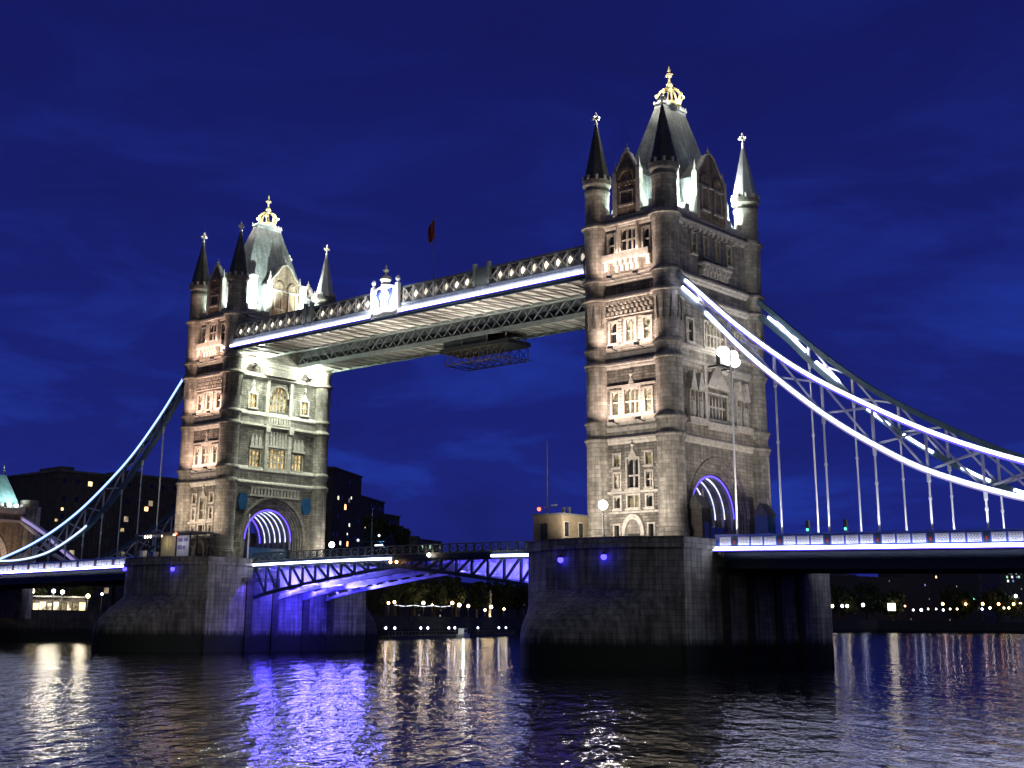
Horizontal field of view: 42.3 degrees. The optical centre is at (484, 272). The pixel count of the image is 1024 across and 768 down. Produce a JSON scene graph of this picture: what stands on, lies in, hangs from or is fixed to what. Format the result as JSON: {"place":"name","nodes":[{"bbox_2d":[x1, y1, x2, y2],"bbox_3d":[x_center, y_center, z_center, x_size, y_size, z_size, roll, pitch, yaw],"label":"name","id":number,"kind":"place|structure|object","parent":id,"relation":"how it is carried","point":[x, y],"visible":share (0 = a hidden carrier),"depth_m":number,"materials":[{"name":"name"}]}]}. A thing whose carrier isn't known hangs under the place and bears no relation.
{"place":"outdoors","nodes":[
{"label":"outdoors","id":0,"kind":"place"},
{"bbox_2d":[32,595,90,609],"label":"riverside pavilion","id":1,"kind":"structure","parent":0,"point":[39,602],"depth_m":293.27,"materials":[{"name":"brick"}]},
{"bbox_2d":[359,495,384,554],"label":"apartment block","id":2,"kind":"structure","parent":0,"point":[368,504],"depth_m":587.00,"materials":[{"name":"brick"}]},
{"bbox_2d":[0,632,1023,767],"bbox_3d":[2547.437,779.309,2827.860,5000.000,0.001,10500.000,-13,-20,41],"label":"water","id":3,"kind":"structure","parent":0,"point":[904,700],"depth_m":70.38,"materials":[{"name":"blue liquid"}]},
{"bbox_2d":[91,556,376,651],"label":"bridge pier","id":4,"kind":"structure","parent":3,"relation":"in","point":[199,604],"depth_m":194.13,"materials":[{"name":"stone"}]},
{"bbox_2d":[135,531,214,556],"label":"ticket kiosk","id":5,"kind":"object","parent":4,"relation":"on","point":[178,543],"visible":0.93,"depth_m":199.55,"materials":[{"name":"grey metal"}]},
{"bbox_2d":[243,533,255,557],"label":"stone booth","id":6,"kind":"object","parent":4,"relation":"on","point":[252,539],"visible":0.32,"depth_m":219.94,"materials":[{"name":"stone"}]},
{"bbox_2d":[174,196,335,558],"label":"bridge tower","id":7,"kind":"structure","parent":4,"relation":"on","point":[254,443],"depth_m":212.00,"materials":[{"name":"stone"}]},
{"bbox_2d":[0,375,184,563],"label":"suspension chain","id":8,"kind":"object","parent":7,"relation":"hanging from","point":[155,431],"visible":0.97,"depth_m":224.51,"materials":[{"name":"grey metal"}]},
{"bbox_2d":[0,555,148,589],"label":"side span","id":9,"kind":"object","parent":8,"relation":"hanging from","point":[82,573],"visible":0.51,"depth_m":232.93,"materials":[{"name":"metal"}]},
{"bbox_2d":[20,508,243,560],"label":"suspension chain","id":10,"kind":"object","parent":7,"relation":"hanging from","point":[112,553],"visible":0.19,"depth_m":251.86,"materials":[{"name":"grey metal"}]},
{"bbox_2d":[192,446,199,466],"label":"window","id":11,"kind":"structure","parent":7,"relation":"in","point":[198,447],"depth_m":209.59,"materials":[{"name":"stone"}]},
{"bbox_2d":[192,539,205,555],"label":"doorway","id":12,"kind":"structure","parent":7,"relation":"in","point":[201,549],"depth_m":203.99,"materials":[{"name":"stone"}]},
{"bbox_2d":[195,393,203,412],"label":"window","id":13,"kind":"structure","parent":7,"relation":"in","point":[201,394],"depth_m":211.81,"materials":[{"name":"stone"}]},
{"bbox_2d":[196,483,206,521],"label":"window","id":14,"kind":"structure","parent":7,"relation":"in","point":[204,500],"depth_m":206.04,"materials":[{"name":"stone"}]},
{"bbox_2d":[199,429,211,465],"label":"window","id":15,"kind":"structure","parent":7,"relation":"in","point":[207,453],"depth_m":208.22,"materials":[{"name":"stone"}]},
{"bbox_2d":[204,390,213,411],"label":"window","id":16,"kind":"structure","parent":7,"relation":"in","point":[211,393],"depth_m":210.16,"materials":[{"name":"stone"}]},
{"bbox_2d":[208,322,216,341],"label":"window","id":17,"kind":"structure","parent":7,"relation":"in","point":[214,327],"depth_m":213.47,"materials":[{"name":"stone"}]},
{"bbox_2d":[210,443,217,464],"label":"window","id":18,"kind":"structure","parent":7,"relation":"in","point":[216,447],"depth_m":206.40,"materials":[{"name":"stone"}]},
{"bbox_2d":[214,390,220,409],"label":"window","id":19,"kind":"structure","parent":7,"relation":"in","point":[218,392],"depth_m":208.62,"materials":[{"name":"stone"}]},
{"bbox_2d":[247,379,258,409],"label":"window","id":20,"kind":"structure","parent":7,"relation":"in","point":[251,397],"depth_m":209.80,"materials":[{"name":"stone"}]},
{"bbox_2d":[248,448,260,468],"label":"window","id":21,"kind":"structure","parent":7,"relation":"in","point":[253,453],"depth_m":208.06,"materials":[{"name":"glass"}]},
{"bbox_2d":[267,448,286,471],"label":"window","id":22,"kind":"structure","parent":7,"relation":"in","point":[275,458],"depth_m":211.29,"materials":[{"name":"glass"}]},
{"bbox_2d":[270,386,289,412],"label":"window","id":23,"kind":"structure","parent":7,"relation":"in","point":[279,395],"depth_m":213.78,"materials":[{"name":"glass"}]},
{"bbox_2d":[291,454,302,472],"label":"window","id":24,"kind":"structure","parent":7,"relation":"in","point":[295,462],"depth_m":214.25,"materials":[{"name":"glass"}]},
{"bbox_2d":[299,388,309,417],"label":"window","id":25,"kind":"structure","parent":7,"relation":"in","point":[302,411],"depth_m":217.36,"materials":[{"name":"stone"}]},
{"bbox_2d":[222,245,584,358],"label":"walkway","id":26,"kind":"structure","parent":7,"relation":"attached to","point":[386,307],"depth_m":182.79,"materials":[{"name":"grey metal"}]},
{"bbox_2d":[428,216,435,278],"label":"flagpole","id":27,"kind":"object","parent":26,"relation":"attached to","point":[431,232],"visible":0.94,"depth_m":186.98,"materials":[{"name":"grey metal"}]},
{"bbox_2d":[299,297,585,372],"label":"walkway","id":28,"kind":"structure","parent":7,"relation":"attached to","point":[564,316],"depth_m":197.57,"materials":[{"name":"grey metal"}]},
{"bbox_2d":[440,331,532,370],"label":"maintenance gantry","id":29,"kind":"object","parent":28,"relation":"hanging from","point":[481,346],"visible":1,"depth_m":192.21,"materials":[{"name":"metal"}]},
{"bbox_2d":[246,547,287,559],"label":"hoarding","id":30,"kind":"object","parent":4,"relation":"on","point":[252,550],"visible":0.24,"depth_m":208.45,"materials":[{"name":"blue paint"}]},
{"bbox_2d":[252,546,462,600],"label":"bascule leaf","id":31,"kind":"object","parent":4,"relation":"attached to","point":[313,577],"visible":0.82,"depth_m":191.87,"materials":[{"name":"metal"}]},
{"bbox_2d":[357,509,384,554],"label":"signal mast","id":32,"kind":"object","parent":31,"relation":"on","point":[371,541],"visible":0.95,"depth_m":200.70,"materials":[{"name":"grey metal"}]},
{"bbox_2d":[378,630,517,639],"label":"jetty","id":33,"kind":"object","parent":3,"relation":"on","point":[415,636],"visible":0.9,"depth_m":389.92,"materials":[{"name":"metal"}]},
{"bbox_2d":[456,628,469,637],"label":"river boat","id":34,"kind":"object","parent":3,"relation":"on","point":[462,632],"visible":0.91,"depth_m":412.39,"materials":[{"name":"white paint"}]},
{"bbox_2d":[520,536,834,669],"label":"bridge pier","id":35,"kind":"structure","parent":3,"relation":"in","point":[660,603],"depth_m":139.76,"materials":[{"name":"stone"}]},
{"bbox_2d":[394,541,530,586],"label":"bascule leaf","id":36,"kind":"object","parent":35,"relation":"attached to","point":[505,565],"visible":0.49,"depth_m":170.20,"materials":[{"name":"metal"}]},
{"bbox_2d":[537,442,557,512],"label":"signal mast","id":37,"kind":"object","parent":35,"relation":"on","point":[552,505],"visible":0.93,"depth_m":157.59,"materials":[{"name":"grey metal"}]},
{"bbox_2d":[531,507,588,540],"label":"control hut","id":38,"kind":"object","parent":35,"relation":"on","point":[563,524],"visible":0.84,"depth_m":151.85,"materials":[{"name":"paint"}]},
{"bbox_2d":[541,523,547,539],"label":"door","id":39,"kind":"structure","parent":38,"relation":"in","point":[544,527],"depth_m":151.83,"materials":[{"name":"metal"}]},
{"bbox_2d":[564,521,568,536],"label":"window","id":40,"kind":"structure","parent":38,"relation":"in","point":[566,523],"depth_m":150.78,"materials":[{"name":"glass"}]},
{"bbox_2d":[599,501,606,536],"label":"street lamp","id":41,"kind":"object","parent":35,"relation":"on","point":[602,504],"visible":0.93,"depth_m":145.28,"materials":[{"name":"metal"}]},
{"bbox_2d":[581,67,770,536],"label":"bridge tower","id":42,"kind":"structure","parent":35,"relation":"on","point":[658,441],"depth_m":157.69,"materials":[{"name":"stone"}]},
{"bbox_2d":[606,233,615,254],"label":"window","id":43,"kind":"structure","parent":42,"relation":"in","point":[612,239],"depth_m":161.09,"materials":[{"name":"stone"}]},
{"bbox_2d":[607,320,619,345],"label":"window","id":44,"kind":"structure","parent":42,"relation":"in","point":[614,326],"depth_m":158.13,"materials":[{"name":"stone"}]},
{"bbox_2d":[609,390,620,418],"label":"window","id":45,"kind":"structure","parent":42,"relation":"in","point":[616,396],"depth_m":155.87,"materials":[{"name":"stone"}]},
{"bbox_2d":[611,453,621,469],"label":"window","id":46,"kind":"structure","parent":42,"relation":"in","point":[618,457],"depth_m":154.00,"materials":[{"name":"stone"}]},
{"bbox_2d":[611,472,622,491],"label":"window","id":47,"kind":"structure","parent":42,"relation":"in","point":[614,474],"depth_m":153.34,"materials":[{"name":"stone"}]},
{"bbox_2d":[613,524,620,535],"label":"window","id":48,"kind":"structure","parent":42,"relation":"in","point":[618,525],"depth_m":152.11,"materials":[{"name":"stone"}]},
{"bbox_2d":[612,495,622,511],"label":"window","id":49,"kind":"structure","parent":42,"relation":"in","point":[619,497],"depth_m":152.74,"materials":[{"name":"stone"}]},
{"bbox_2d":[619,225,634,251],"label":"window","id":50,"kind":"structure","parent":42,"relation":"in","point":[628,240],"depth_m":159.61,"materials":[{"name":"stone"}]},
{"bbox_2d":[623,316,636,344],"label":"window","id":51,"kind":"structure","parent":42,"relation":"in","point":[632,323],"depth_m":156.52,"materials":[{"name":"stone"}]},
{"bbox_2d":[621,367,641,416],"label":"window","id":52,"kind":"structure","parent":42,"relation":"in","point":[633,396],"depth_m":154.43,"materials":[{"name":"stone"}]},
{"bbox_2d":[624,439,640,490],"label":"window","id":53,"kind":"structure","parent":42,"relation":"in","point":[634,464],"depth_m":152.34,"materials":[{"name":"stone"}]},
{"bbox_2d":[625,493,641,510],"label":"window","id":54,"kind":"structure","parent":42,"relation":"in","point":[635,501],"depth_m":151.33,"materials":[{"name":"stone"}]},
{"bbox_2d":[621,514,645,535],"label":"doorway","id":55,"kind":"structure","parent":42,"relation":"in","point":[633,524],"depth_m":150.45,"materials":[{"name":"stone"}]},
{"bbox_2d":[641,225,651,249],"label":"window","id":56,"kind":"structure","parent":42,"relation":"in","point":[647,231],"depth_m":157.71,"materials":[{"name":"stone"}]},
{"bbox_2d":[641,314,653,341],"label":"window","id":57,"kind":"structure","parent":42,"relation":"in","point":[648,321],"depth_m":154.87,"materials":[{"name":"stone"}]},
{"bbox_2d":[643,450,653,466],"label":"window","id":58,"kind":"structure","parent":42,"relation":"in","point":[649,453],"depth_m":151.04,"materials":[{"name":"stone"}]},
{"bbox_2d":[642,385,654,414],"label":"window","id":59,"kind":"structure","parent":42,"relation":"in","point":[649,391],"depth_m":152.74,"materials":[{"name":"stone"}]},
{"bbox_2d":[643,469,654,489],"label":"window","id":60,"kind":"structure","parent":42,"relation":"in","point":[650,472],"depth_m":150.45,"materials":[{"name":"stone"}]},
{"bbox_2d":[644,493,654,509],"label":"window","id":61,"kind":"structure","parent":42,"relation":"in","point":[650,495],"depth_m":149.79,"materials":[{"name":"stone"}]},
{"bbox_2d":[647,522,655,535],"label":"window","id":62,"kind":"structure","parent":42,"relation":"in","point":[653,524],"depth_m":148.95,"materials":[{"name":"stone"}]},
{"bbox_2d":[685,316,695,344],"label":"window","id":63,"kind":"structure","parent":42,"relation":"in","point":[687,322],"depth_m":155.95,"materials":[{"name":"stone"}]},
{"bbox_2d":[690,231,698,255],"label":"window","id":64,"kind":"structure","parent":42,"relation":"in","point":[691,232],"depth_m":159.57,"materials":[{"name":"stone"}]},
{"bbox_2d":[702,235,710,259],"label":"window","id":65,"kind":"structure","parent":42,"relation":"in","point":[704,238],"depth_m":161.45,"materials":[{"name":"stone"}]},
{"bbox_2d":[703,319,726,350],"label":"window","id":66,"kind":"structure","parent":42,"relation":"in","point":[712,340],"depth_m":159.51,"materials":[{"name":"stone"}]},
{"bbox_2d":[714,240,721,264],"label":"window","id":67,"kind":"structure","parent":42,"relation":"in","point":[715,244],"depth_m":163.21,"materials":[{"name":"glass"}]},
{"bbox_2d":[708,392,729,424],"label":"window","id":68,"kind":"structure","parent":42,"relation":"in","point":[715,403],"depth_m":157.75,"materials":[{"name":"stone"}]},
{"bbox_2d":[707,346,739,370],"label":"floodlight bank","id":69,"kind":"structure","parent":42,"relation":"attached to","point":[722,358],"depth_m":156.25,"materials":[{"name":"metal"}]},
{"bbox_2d":[725,244,733,268],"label":"window","id":70,"kind":"structure","parent":42,"relation":"in","point":[727,248],"depth_m":165.16,"materials":[{"name":"stone"}]},
{"bbox_2d":[734,331,743,357],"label":"window","id":71,"kind":"structure","parent":42,"relation":"in","point":[736,333],"depth_m":163.25,"materials":[{"name":"stone"}]},
{"bbox_2d":[677,272,1023,533],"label":"suspension chain","id":72,"kind":"object","parent":42,"relation":"hanging from","point":[705,310],"visible":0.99,"depth_m":136.17,"materials":[{"name":"white metal"}]},
{"bbox_2d":[713,528,1023,573],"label":"side span","id":73,"kind":"object","parent":72,"relation":"hanging from","point":[978,551],"visible":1,"depth_m":132.18,"materials":[{"name":"metal"}]},
{"bbox_2d":[757,299,1023,531],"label":"suspension chain","id":74,"kind":"object","parent":42,"relation":"hanging from","point":[783,333],"visible":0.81,"depth_m":152.58,"materials":[{"name":"grey metal"}]},
{"bbox_2d":[687,488,712,537],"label":"stone booth","id":75,"kind":"object","parent":35,"relation":"on","point":[699,507],"visible":0.86,"depth_m":147.14,"materials":[{"name":"stone"}]},
{"bbox_2d":[711,527,725,538],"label":"hoarding","id":76,"kind":"object","parent":35,"relation":"on","point":[717,531],"visible":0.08,"depth_m":156.96,"materials":[{"name":"blue paint"}]},
{"bbox_2d":[752,497,777,533],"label":"stone booth","id":77,"kind":"object","parent":35,"relation":"on","point":[764,515],"visible":0.8,"depth_m":156.94,"materials":[{"name":"grey stone"}]},
{"bbox_2d":[0,0,1023,585],"label":"sky","id":78,"kind":"structure","parent":0,"point":[884,143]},
{"bbox_3d":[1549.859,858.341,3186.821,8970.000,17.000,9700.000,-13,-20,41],"label":"far bank","id":79,"kind":"structure","parent":0,"visible":0},
{"bbox_2d":[0,464,40,618],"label":"abutment tower","id":80,"kind":"structure","parent":79,"relation":"on","point":[15,535],"depth_m":276.33,"materials":[{"name":"stone"}]},
{"bbox_2d":[33,588,47,595],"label":"tree","id":81,"kind":"object","parent":79,"relation":"on","point":[39,591],"visible":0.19,"depth_m":300.76,"materials":[{"name":"green plant"}]},
{"bbox_2d":[7,466,121,610],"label":"hotel building","id":82,"kind":"structure","parent":79,"relation":"on","point":[61,494],"depth_m":362.38,"materials":[{"name":"brick"}]},
{"bbox_2d":[66,586,95,602],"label":"tree","id":83,"kind":"object","parent":79,"relation":"on","point":[80,591],"visible":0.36,"depth_m":312.75,"materials":[{"name":"green plant"}]},
{"bbox_2d":[106,470,177,606],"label":"hotel building","id":84,"kind":"structure","parent":79,"relation":"on","point":[148,505],"depth_m":387.69,"materials":[{"name":"brick"}]},
{"bbox_2d":[324,466,362,556],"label":"apartment block","id":85,"kind":"structure","parent":79,"relation":"on","point":[343,511],"depth_m":507.10,"materials":[{"name":"brick"}]},
{"bbox_2d":[361,514,381,608],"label":"tree","id":86,"kind":"object","parent":79,"relation":"on","point":[367,522],"visible":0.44,"depth_m":440.21,"materials":[{"name":"green plant"}]},
{"bbox_2d":[373,515,392,614],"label":"tree","id":87,"kind":"object","parent":79,"relation":"on","point":[383,528],"visible":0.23,"depth_m":500.84,"materials":[{"name":"green plant"}]},
{"bbox_2d":[383,513,400,548],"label":"apartment block","id":88,"kind":"structure","parent":79,"relation":"on","point":[389,540],"depth_m":612.98,"materials":[{"name":"brick"}]},
{"bbox_2d":[379,577,409,615],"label":"tree","id":89,"kind":"object","parent":79,"relation":"on","point":[390,596],"visible":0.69,"depth_m":408.35,"materials":[{"name":"green plant"}]},
{"bbox_2d":[388,524,410,615],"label":"tree","id":90,"kind":"object","parent":79,"relation":"on","point":[401,533],"visible":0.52,"depth_m":500.81,"materials":[{"name":"green plant"}]},
{"bbox_2d":[404,543,422,615],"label":"tree","id":91,"kind":"object","parent":79,"relation":"on","point":[421,547],"visible":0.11,"depth_m":487.94,"materials":[{"name":"green plant"}]},
{"bbox_2d":[400,578,430,615],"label":"tree","id":92,"kind":"object","parent":79,"relation":"on","point":[412,596],"visible":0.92,"depth_m":421.81,"materials":[{"name":"green plant"}]},
{"bbox_2d":[399,536,441,574],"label":"building","id":93,"kind":"structure","parent":79,"relation":"on","point":[414,540],"depth_m":719.80,"materials":[{"name":"grey concrete"}]},
{"bbox_2d":[422,579,450,615],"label":"tree","id":94,"kind":"object","parent":79,"relation":"on","point":[436,595],"visible":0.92,"depth_m":446.12,"materials":[{"name":"green plant"}]},
{"bbox_2d":[368,575,527,617],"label":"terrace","id":95,"kind":"structure","parent":79,"relation":"on","point":[464,610],"depth_m":558.67,"materials":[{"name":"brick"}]},
{"bbox_2d":[443,575,466,616],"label":"tree","id":96,"kind":"object","parent":79,"relation":"on","point":[456,594],"visible":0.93,"depth_m":460.89,"materials":[{"name":"green plant"}]},
{"bbox_2d":[461,581,489,616],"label":"tree","id":97,"kind":"object","parent":79,"relation":"on","point":[479,596],"visible":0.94,"depth_m":515.59,"materials":[{"name":"green plant"}]},
{"bbox_2d":[483,580,516,616],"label":"tree","id":98,"kind":"object","parent":79,"relation":"on","point":[502,594],"visible":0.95,"depth_m":539.01,"materials":[{"name":"green plant"}]},
{"bbox_2d":[0,610,1023,639],"bbox_3d":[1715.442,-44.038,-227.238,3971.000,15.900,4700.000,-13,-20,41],"label":"quay wall","id":99,"kind":"structure","parent":79,"relation":"on","point":[59,624],"depth_m":411.40,"materials":[{"name":"grey stone"}]},
{"bbox_2d":[830,583,858,619],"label":"tree","id":100,"kind":"object","parent":79,"relation":"on","point":[841,595],"visible":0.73,"depth_m":1132.10,"materials":[{"name":"green plant"}]},
{"bbox_2d":[830,574,905,620],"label":"warehouse","id":101,"kind":"structure","parent":79,"relation":"on","point":[883,584],"depth_m":1276.11,"materials":[{"name":"brick"}]},
{"bbox_2d":[854,581,884,619],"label":"tree","id":102,"kind":"object","parent":79,"relation":"on","point":[868,595],"visible":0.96,"depth_m":1192.67,"materials":[{"name":"green plant"}]},
{"bbox_2d":[878,589,906,620],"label":"tree","id":103,"kind":"object","parent":79,"relation":"on","point":[890,597],"visible":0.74,"depth_m":1210.69,"materials":[{"name":"green plant"}]},
{"bbox_2d":[878,574,981,621],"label":"warehouse","id":104,"kind":"structure","parent":79,"relation":"on","point":[922,591],"depth_m":1392.63,"materials":[{"name":"brick"}]},
{"bbox_2d":[939,584,982,620],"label":"tree","id":105,"kind":"object","parent":79,"relation":"on","point":[953,599],"visible":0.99,"depth_m":1293.20,"materials":[{"name":"green plant"}]},
{"bbox_2d":[978,574,984,621],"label":"office block","id":106,"kind":"structure","parent":79,"relation":"on","point":[980,589],"depth_m":1666.46,"materials":[{"name":"grey concrete"}]},
{"bbox_2d":[981,574,1023,621],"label":"office block","id":107,"kind":"structure","parent":79,"relation":"on","point":[1013,584],"depth_m":1510.92,"materials":[{"name":"grey concrete"}]},
{"bbox_2d":[981,587,1023,621],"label":"tree","id":108,"kind":"object","parent":79,"relation":"on","point":[992,598],"visible":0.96,"depth_m":1345.56,"materials":[{"name":"green plant"}]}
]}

